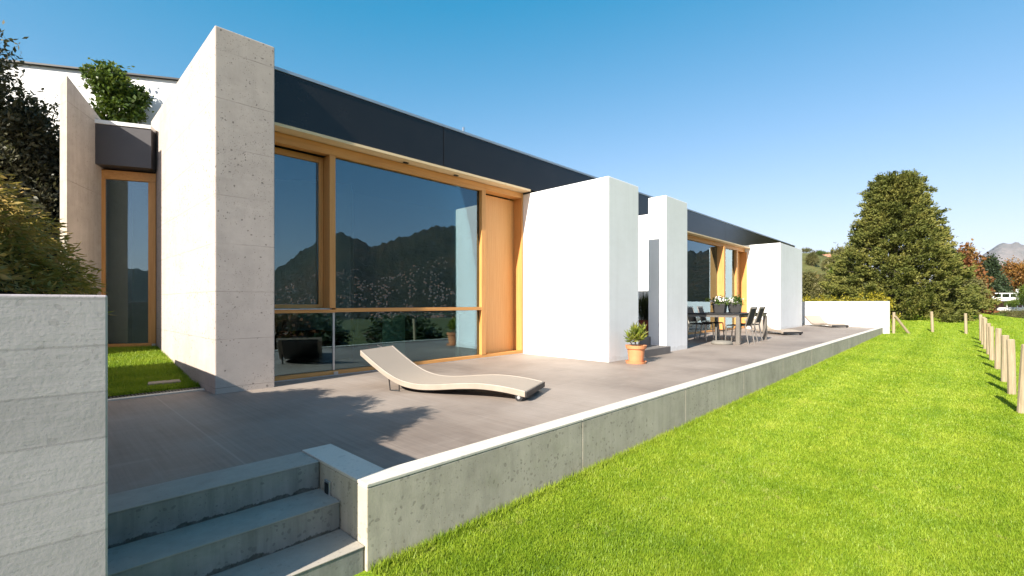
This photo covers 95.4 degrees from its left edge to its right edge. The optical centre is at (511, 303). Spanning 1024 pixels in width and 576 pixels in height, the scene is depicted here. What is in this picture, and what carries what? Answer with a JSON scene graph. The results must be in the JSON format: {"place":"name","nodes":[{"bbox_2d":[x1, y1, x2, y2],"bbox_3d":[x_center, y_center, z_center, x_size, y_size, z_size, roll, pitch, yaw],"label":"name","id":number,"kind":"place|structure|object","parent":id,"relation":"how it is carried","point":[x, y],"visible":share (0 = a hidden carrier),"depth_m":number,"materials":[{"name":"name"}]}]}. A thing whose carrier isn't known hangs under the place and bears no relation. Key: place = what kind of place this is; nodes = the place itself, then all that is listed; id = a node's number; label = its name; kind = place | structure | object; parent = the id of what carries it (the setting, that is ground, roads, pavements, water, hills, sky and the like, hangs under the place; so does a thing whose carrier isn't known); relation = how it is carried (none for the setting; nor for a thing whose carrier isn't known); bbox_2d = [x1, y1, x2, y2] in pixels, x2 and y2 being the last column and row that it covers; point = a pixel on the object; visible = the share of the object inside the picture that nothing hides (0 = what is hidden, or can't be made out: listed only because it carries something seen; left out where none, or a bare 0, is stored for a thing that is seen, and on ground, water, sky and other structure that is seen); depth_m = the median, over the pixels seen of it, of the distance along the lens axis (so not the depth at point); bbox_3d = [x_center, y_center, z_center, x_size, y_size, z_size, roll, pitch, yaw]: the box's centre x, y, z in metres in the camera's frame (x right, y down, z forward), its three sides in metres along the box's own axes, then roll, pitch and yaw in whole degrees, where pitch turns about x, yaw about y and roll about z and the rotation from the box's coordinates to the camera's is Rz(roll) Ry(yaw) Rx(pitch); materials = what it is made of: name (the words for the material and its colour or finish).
{"place":"outdoors","nodes":[
{"label":"outdoors","id":0,"kind":"place"},
{"bbox_2d":[113,386,198,395],"bbox_3d":[-5.232,0.850,6.170,3.100,0.270,1.207,0,0,44],"label":"grass strip","id":1,"kind":"object","parent":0,"point":[159,390],"depth_m":5.26,"materials":[{"name":"green plant"}]},
{"bbox_2d":[108,345,199,395],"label":"grass","id":2,"kind":"structure","parent":1,"relation":"on","point":[134,369],"depth_m":5.99,"materials":[{"name":"green plant"}]},
{"bbox_2d":[108,387,199,398],"bbox_3d":[-4.064,1.094,5.047,0.130,0.212,1.190,0,0,44],"label":"drain channel","id":3,"kind":"object","parent":1,"relation":"on","point":[154,392],"visible":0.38,"depth_m":5.16,"materials":[{"name":"metal"}]},
{"bbox_2d":[147,379,180,385],"bbox_3d":[-4.187,0.969,5.604,0.323,0.062,0.182,0,0,-40],"label":"stepping stone","id":4,"kind":"object","parent":1,"relation":"on","point":[166,381],"visible":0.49,"depth_m":5.59,"materials":[{"name":"grey stone"}]},
{"bbox_2d":[108,325,873,494],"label":"terrace floor","id":5,"kind":"structure","parent":0,"point":[371,417],"depth_m":4.39,"materials":[{"name":"grey tile"}]},
{"bbox_2d":[108,388,204,400],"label":"edging kerb","id":6,"kind":"structure","parent":5,"relation":"on","point":[156,394],"depth_m":5.05,"materials":[{"name":"concrete"}]},
{"bbox_2d":[360,345,544,400],"bbox_3d":[-0.730,0.759,5.380,2.118,0.481,0.656,0,0,20],"label":"sun lounger","id":7,"kind":"object","parent":5,"relation":"on","point":[394,365],"visible":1,"depth_m":5.31,"materials":[{"name":"cream woven fabric"},{"name":"metal"}]},
{"bbox_2d":[624,321,648,363],"bbox_3d":[2.089,0.641,7.808,0.394,0.719,0.441,0,0,44],"label":"potted plant","id":8,"kind":"object","parent":5,"relation":"on","point":[636,352],"visible":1,"depth_m":7.74,"materials":[{"name":"green plant"}]},
{"bbox_2d":[687,306,713,340],"bbox_3d":[5.080,0.543,12.646,0.472,0.919,0.642,0,0,-42],"label":"dining chair","id":9,"kind":"object","parent":5,"relation":"on","point":[690,309],"visible":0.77,"depth_m":12.71,"materials":[{"name":"metal"}]},
{"bbox_2d":[697,306,724,338],"bbox_3d":[5.671,0.543,13.287,0.642,0.919,0.472,0,0,39],"label":"dining chair","id":10,"kind":"object","parent":5,"relation":"on","point":[700,309],"visible":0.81,"depth_m":13.27,"materials":[{"name":"metal"}]},
{"bbox_2d":[711,327,732,344],"bbox_3d":[5.131,0.790,11.382,0.490,0.420,0.490,0,0,44],"label":"parasol base","id":11,"kind":"object","parent":5,"relation":"on","point":[719,342],"visible":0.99,"depth_m":11.24,"materials":[{"name":"concrete"}]},
{"bbox_2d":[687,312,767,344],"bbox_3d":[5.762,0.627,12.510,1.400,0.745,2.240,0,0,44],"label":"dining table","id":12,"kind":"object","parent":5,"relation":"on","point":[737,316],"visible":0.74,"depth_m":11.74,"materials":[{"name":"metal"}]},
{"bbox_2d":[710,295,727,312],"bbox_3d":[5.642,-0.002,12.622,0.535,0.515,0.507,0,0,-25],"label":"flower box","id":13,"kind":"object","parent":12,"relation":"on","point":[719,304],"visible":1,"depth_m":12.51,"materials":[{"name":"grey plant"}]},
{"bbox_2d":[726,295,742,312],"bbox_3d":[6.194,0.005,12.987,0.636,0.501,0.496,0,0,-33],"label":"flower box","id":14,"kind":"object","parent":12,"relation":"on","point":[735,303],"visible":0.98,"depth_m":12.83,"materials":[{"name":"grey plant"}]},
{"bbox_2d":[725,307,757,344],"bbox_3d":[5.724,0.543,11.643,0.642,0.919,0.472,0,0,44],"label":"dining chair","id":15,"kind":"object","parent":5,"relation":"on","point":[751,315],"visible":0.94,"depth_m":11.53,"materials":[{"name":"metal"}]},
{"bbox_2d":[734,307,764,342],"bbox_3d":[6.239,0.543,12.219,0.642,0.919,0.472,0,0,42],"label":"dining chair","id":16,"kind":"object","parent":5,"relation":"on","point":[759,314],"visible":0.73,"depth_m":12.07,"materials":[{"name":"metal"}]},
{"bbox_2d":[745,318,802,334],"bbox_3d":[8.720,0.759,15.665,0.656,0.481,2.118,0,0,-6],"label":"sun lounger","id":17,"kind":"object","parent":5,"relation":"on","point":[785,331],"visible":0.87,"depth_m":15.06,"materials":[{"name":"metal"}]},
{"bbox_2d":[805,315,848,327],"bbox_3d":[13.541,0.759,20.141,0.656,0.481,2.118,0,0,4],"label":"sun lounger","id":18,"kind":"object","parent":5,"relation":"on","point":[815,319],"visible":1,"depth_m":20.63,"materials":[{"name":"metal"}]},
{"bbox_2d":[108,253,903,397],"bbox_3d":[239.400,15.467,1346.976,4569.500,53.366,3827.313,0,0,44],"label":"ground","id":19,"kind":"structure","parent":0,"point":[817,268],"depth_m":78.81,"materials":[{"name":"green plant"}]},
{"bbox_2d":[0,294,107,575],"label":"planter wall","id":20,"kind":"structure","parent":19,"relation":"on","point":[53,435],"depth_m":1.60,"materials":[{"name":"concrete"}]},
{"bbox_2d":[60,76,103,294],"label":"concrete wall","id":21,"kind":"structure","parent":19,"relation":"on","point":[80,189],"depth_m":6.64,"materials":[{"name":"beige concrete"}]},
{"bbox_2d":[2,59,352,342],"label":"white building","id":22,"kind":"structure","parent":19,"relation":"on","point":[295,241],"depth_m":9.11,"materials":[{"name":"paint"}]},
{"bbox_2d":[108,452,363,575],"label":"stairs","id":23,"kind":"structure","parent":19,"relation":"on","point":[278,516],"depth_m":2.43,"materials":[{"name":"concrete"}]},
{"bbox_2d":[302,327,882,571],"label":"retaining wall","id":24,"kind":"structure","parent":19,"relation":"on","point":[386,511],"depth_m":3.28,"materials":[{"name":"concrete"}]},
{"bbox_2d":[324,479,330,494],"bbox_3d":[-1.121,1.120,2.826,0.070,0.090,0.017,0,0,44],"label":"step light","id":25,"kind":"object","parent":24,"relation":"attached to","point":[327,487],"visible":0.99,"depth_m":2.81,"materials":[{"name":"metal"}]},
{"bbox_2d":[801,247,812,252],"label":"hill shrub","id":26,"kind":"object","parent":19,"relation":"on","point":[806,250],"visible":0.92,"depth_m":99.80,"materials":[{"name":"green plant"}]},
{"bbox_2d":[802,269,818,301],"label":"hill shrub","id":27,"kind":"object","parent":19,"relation":"on","point":[807,279],"visible":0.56,"depth_m":45.44,"materials":[{"name":"green plant"}]},
{"bbox_2d":[802,250,820,266],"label":"hill shrub","id":28,"kind":"object","parent":19,"relation":"on","point":[811,257],"visible":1,"depth_m":79.69,"materials":[{"name":"green plant"}]},
{"bbox_2d":[809,271,830,301],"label":"hill shrub","id":29,"kind":"object","parent":19,"relation":"on","point":[817,290],"visible":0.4,"depth_m":43.69,"materials":[{"name":"green plant"}]},
{"bbox_2d":[816,250,828,254],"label":"hill shrub","id":30,"kind":"object","parent":19,"relation":"on","point":[822,252],"visible":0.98,"depth_m":95.50,"materials":[{"name":"green plant"}]},
{"bbox_2d":[821,256,830,271],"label":"hill shrub","id":31,"kind":"object","parent":19,"relation":"on","point":[825,261],"visible":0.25,"depth_m":77.86,"materials":[{"name":"green plant"}]},
{"bbox_2d":[822,242,851,273],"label":"orchard tree","id":32,"kind":"object","parent":19,"relation":"on","point":[838,251],"visible":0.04,"depth_m":51.98,"materials":[{"name":"green plant"}]},
{"bbox_2d":[802,301,889,333],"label":"garden wall","id":33,"kind":"structure","parent":19,"relation":"on","point":[874,314],"depth_m":20.11,"materials":[{"name":"white paint"}]},
{"bbox_2d":[802,291,900,329],"bbox_3d":[16.406,0.468,24.188,1.605,2.135,7.135,0,0,-10],"label":"hedge","id":34,"kind":"object","parent":19,"relation":"on","point":[888,298],"visible":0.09,"depth_m":22.08,"materials":[{"name":"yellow plant"}]},
{"bbox_2d":[892,312,894,333],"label":"fence post","id":35,"kind":"object","parent":19,"relation":"on","point":[893,323],"visible":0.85,"depth_m":19.17,"materials":[{"name":"brown wood"}]},
{"bbox_2d":[894,316,909,332],"bbox_3d":[16.035,0.909,19.113,0.689,0.820,0.100,0,0,-3],"label":"brace post","id":36,"kind":"object","parent":19,"relation":"on","point":[901,324],"visible":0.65,"depth_m":19.08,"materials":[{"name":"brown wood"}]},
{"bbox_2d":[818,168,1003,322],"bbox_3d":[23.063,-3.085,27.679,8.584,9.588,8.733,0,0,44],"label":"conifer tree","id":37,"kind":"object","parent":19,"relation":"on","point":[895,206],"visible":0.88,"depth_m":26.20,"materials":[{"name":"green plant"}]},
{"bbox_2d":[930,311,933,331],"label":"fence post","id":38,"kind":"object","parent":19,"relation":"on","point":[932,321],"visible":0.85,"depth_m":19.97,"materials":[{"name":"brown wood"}]},
{"bbox_2d":[934,275,992,313],"bbox_3d":[33.873,-0.564,34.984,3.294,4.032,3.862,0,0,23],"label":"autumn shrub","id":39,"kind":"object","parent":19,"relation":"on","point":[981,284],"visible":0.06,"depth_m":33.98,"materials":[{"name":"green plant"}]},
{"bbox_2d":[964,313,967,333],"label":"fence post","id":40,"kind":"object","parent":19,"relation":"on","point":[965,324],"visible":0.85,"depth_m":19.98,"materials":[{"name":"brown wood"}]},
{"bbox_2d":[951,238,1001,314],"bbox_3d":[36.963,-1.453,38.300,4.633,7.671,4.326,0,0,44],"label":"russet tree","id":41,"kind":"object","parent":19,"relation":"on","point":[971,255],"visible":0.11,"depth_m":37.31,"materials":[{"name":"brown plant"}]},
{"bbox_2d":[979,315,981,340],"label":"fence post","id":42,"kind":"object","parent":19,"relation":"on","point":[980,316],"visible":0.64,"depth_m":17.53,"materials":[{"name":"brown wood"}]},
{"bbox_2d":[981,317,985,344],"bbox_3d":[16.151,1.076,15.957,0.102,1.223,0.100,0,1,-22],"label":"fence post","id":43,"kind":"object","parent":19,"relation":"on","point":[982,330],"visible":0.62,"depth_m":15.94,"materials":[{"name":"brown wood"}]},
{"bbox_2d":[983,318,986,348],"bbox_3d":[14.689,1.075,14.448,0.102,1.235,0.100,-1,0,11],"label":"fence post","id":44,"kind":"object","parent":19,"relation":"on","point":[984,331],"visible":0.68,"depth_m":14.43,"materials":[{"name":"brown wood"}]},
{"bbox_2d":[986,323,990,353],"bbox_3d":[13.303,1.112,12.995,0.100,1.117,0.102,-2,1,-17],"label":"fence post","id":45,"kind":"object","parent":19,"relation":"on","point":[987,343],"visible":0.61,"depth_m":12.98,"materials":[{"name":"brown wood"}]},
{"bbox_2d":[988,326,994,360],"bbox_3d":[11.985,1.122,11.636,0.100,1.089,0.102,-1,0,13],"label":"fence post","id":46,"kind":"object","parent":19,"relation":"on","point":[991,341],"visible":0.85,"depth_m":11.60,"materials":[{"name":"brown wood"}]},
{"bbox_2d":[979,253,1014,296],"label":"pine tree","id":47,"kind":"object","parent":19,"relation":"on","point":[993,265],"visible":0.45,"depth_m":70.76,"materials":[{"name":"green plant"}]},
{"bbox_2d":[994,328,1001,368],"bbox_3d":[10.546,1.112,10.107,0.102,1.137,0.100,0,1,-7],"label":"fence post","id":48,"kind":"object","parent":19,"relation":"on","point":[997,358],"visible":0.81,"depth_m":10.07,"materials":[{"name":"brown wood"}]},
{"bbox_2d":[991,310,1007,315],"bbox_3d":[40.780,1.040,39.797,2.203,1.397,3.973,0,0,44],"label":"bush","id":49,"kind":"object","parent":19,"relation":"on","point":[1001,314],"visible":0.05,"depth_m":39.05,"materials":[{"name":"green plant"}]},
{"bbox_2d":[1001,335,1008,381],"bbox_3d":[8.982,1.126,8.484,0.102,1.095,0.100,1,2,44],"label":"fence post","id":50,"kind":"object","parent":19,"relation":"on","point":[1003,360],"visible":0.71,"depth_m":8.46,"materials":[{"name":"brown wood"}]},
{"bbox_2d":[992,289,1023,317],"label":"house","id":51,"kind":"structure","parent":19,"relation":"on","point":[1001,306],"depth_m":65.20,"materials":[{"name":"white paint"}]},
{"bbox_2d":[1006,339,1015,394],"bbox_3d":[7.878,1.123,7.345,0.102,1.114,0.100,1,-2,-40],"label":"fence post","id":52,"kind":"object","parent":19,"relation":"on","point":[1011,366],"visible":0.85,"depth_m":7.32,"materials":[{"name":"brown wood"}]},
{"bbox_2d":[998,308,1023,317],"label":"bush","id":53,"kind":"object","parent":19,"relation":"on","point":[1013,313],"visible":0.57,"depth_m":49.56,"materials":[{"name":"green plant"}]},
{"bbox_2d":[999,255,1023,292],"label":"autumn tree","id":54,"kind":"object","parent":19,"relation":"on","point":[1014,271],"visible":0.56,"depth_m":78.72,"materials":[{"name":"orange plant"}]},
{"bbox_2d":[1003,298,1019,307],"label":"bush","id":55,"kind":"object","parent":19,"relation":"on","point":[1012,303],"visible":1,"depth_m":57.71,"materials":[{"name":"green plant"}]},
{"bbox_2d":[1013,284,1023,305],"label":"bush","id":56,"kind":"object","parent":19,"relation":"on","point":[1019,295],"visible":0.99,"depth_m":62.24,"materials":[{"name":"green plant"}]},
{"bbox_2d":[1017,344,1023,413],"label":"fence post","id":57,"kind":"object","parent":19,"relation":"on","point":[1020,403],"visible":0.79,"depth_m":6.07,"materials":[{"name":"brown wood"}]},
{"bbox_2d":[0,0,1023,279],"label":"sky","id":58,"kind":"structure","parent":0,"point":[770,118],"materials":[{"name":"blue"}]},
{"bbox_2d":[638,292,647,334],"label":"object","id":59,"kind":"object","parent":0,"point":[643,308],"visible":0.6,"depth_m":10.49,"materials":[{"name":"black glass"}]},
{"bbox_2d":[354,313,1023,575],"bbox_3d":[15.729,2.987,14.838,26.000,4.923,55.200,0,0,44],"label":"lawn","id":60,"kind":"structure","parent":0,"point":[365,573],"depth_m":3.53,"materials":[{"name":"green plant"}]},
{"bbox_2d":[0,20,127,279],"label":"olive tree","id":61,"kind":"object","parent":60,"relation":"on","point":[29,151],"visible":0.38,"depth_m":6.94,"materials":[{"name":"green plant"}]},
{"bbox_2d":[95,26,801,393],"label":"house","id":62,"kind":"structure","parent":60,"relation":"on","point":[503,250],"depth_m":8.05,"materials":[{"name":"concrete"}]},
{"bbox_2d":[57,57,153,136],"bbox_3d":[-6.892,-3.201,7.923,0.960,2.005,1.340,0,0,44],"label":"roof shrub","id":63,"kind":"object","parent":62,"relation":"on","point":[116,89],"visible":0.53,"depth_m":7.86,"materials":[{"name":"green plant"}]},
{"bbox_2d":[101,169,155,347],"bbox_3d":[-6.073,-0.680,7.370,0.740,2.800,0.096,0,0,-21],"label":"narrow window","id":64,"kind":"structure","parent":62,"relation":"in","point":[150,178],"depth_m":7.43,"materials":[{"name":"brown wood"}]},
{"bbox_2d":[274,330,352,365],"bbox_3d":[-3.198,0.685,7.410,0.900,0.470,0.940,0,0,36],"label":"armchair","id":65,"kind":"object","parent":62,"relation":"on","point":[298,348],"visible":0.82,"depth_m":7.11,"materials":[{"name":"fabric"}]},
{"bbox_2d":[274,131,523,381],"bbox_3d":[-1.537,-0.584,7.635,0.298,3.208,4.775,0,0,44],"label":"window","id":66,"kind":"structure","parent":62,"relation":"in","point":[470,196],"depth_m":6.89,"materials":[{"name":"brown wood"}]},
{"bbox_2d":[376,312,464,355],"bbox_3d":[-1.546,0.570,8.085,0.380,0.800,1.600,0,0,44],"label":"glass console","id":67,"kind":"object","parent":62,"relation":"on","point":[393,329],"visible":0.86,"depth_m":7.70,"materials":[{"name":"clear glass"}]},
{"bbox_2d":[486,184,522,352],"bbox_3d":[-0.245,-0.605,9.014,0.320,3.170,1.007,0,0,44],"label":"door","id":68,"kind":"structure","parent":62,"relation":"in","point":[504,218],"depth_m":9.18,"materials":[{"name":"brown wood"}]},
{"bbox_2d":[687,235,744,334],"bbox_3d":[7.053,-0.594,16.408,0.460,3.188,6.560,0,0,44],"label":"window","id":69,"kind":"structure","parent":62,"relation":"in","point":[712,266],"depth_m":16.31,"materials":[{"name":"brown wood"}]},
{"bbox_2d":[738,252,746,326],"bbox_3d":[8.994,-0.536,18.488,0.360,3.032,0.890,0,0,44],"label":"door","id":70,"kind":"structure","parent":62,"relation":"in","point":[742,257],"depth_m":18.72,"materials":[{"name":"brown wood"}]},
{"bbox_2d":[917,242,1023,291],"bbox_3d":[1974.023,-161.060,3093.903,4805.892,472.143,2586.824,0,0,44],"label":"mountains","id":71,"kind":"structure","parent":0,"point":[1004,251],"depth_m":2862.99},
{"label":"planter soil","id":72,"kind":"structure","parent":0,"visible":0},
{"bbox_2d":[0,251,22,290],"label":"shrub","id":73,"kind":"object","parent":72,"relation":"on","point":[3,276],"visible":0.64,"depth_m":1.99,"materials":[{"name":"green plant"}]},
{"bbox_2d":[0,230,66,294],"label":"shrub","id":74,"kind":"object","parent":72,"relation":"on","point":[28,287],"visible":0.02,"depth_m":3.12,"materials":[{"name":"green plant"}]},
{"bbox_2d":[0,172,112,314],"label":"shrub","id":75,"kind":"object","parent":72,"relation":"on","point":[33,260],"visible":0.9,"depth_m":2.62,"materials":[{"name":"green plant"}]}
]}

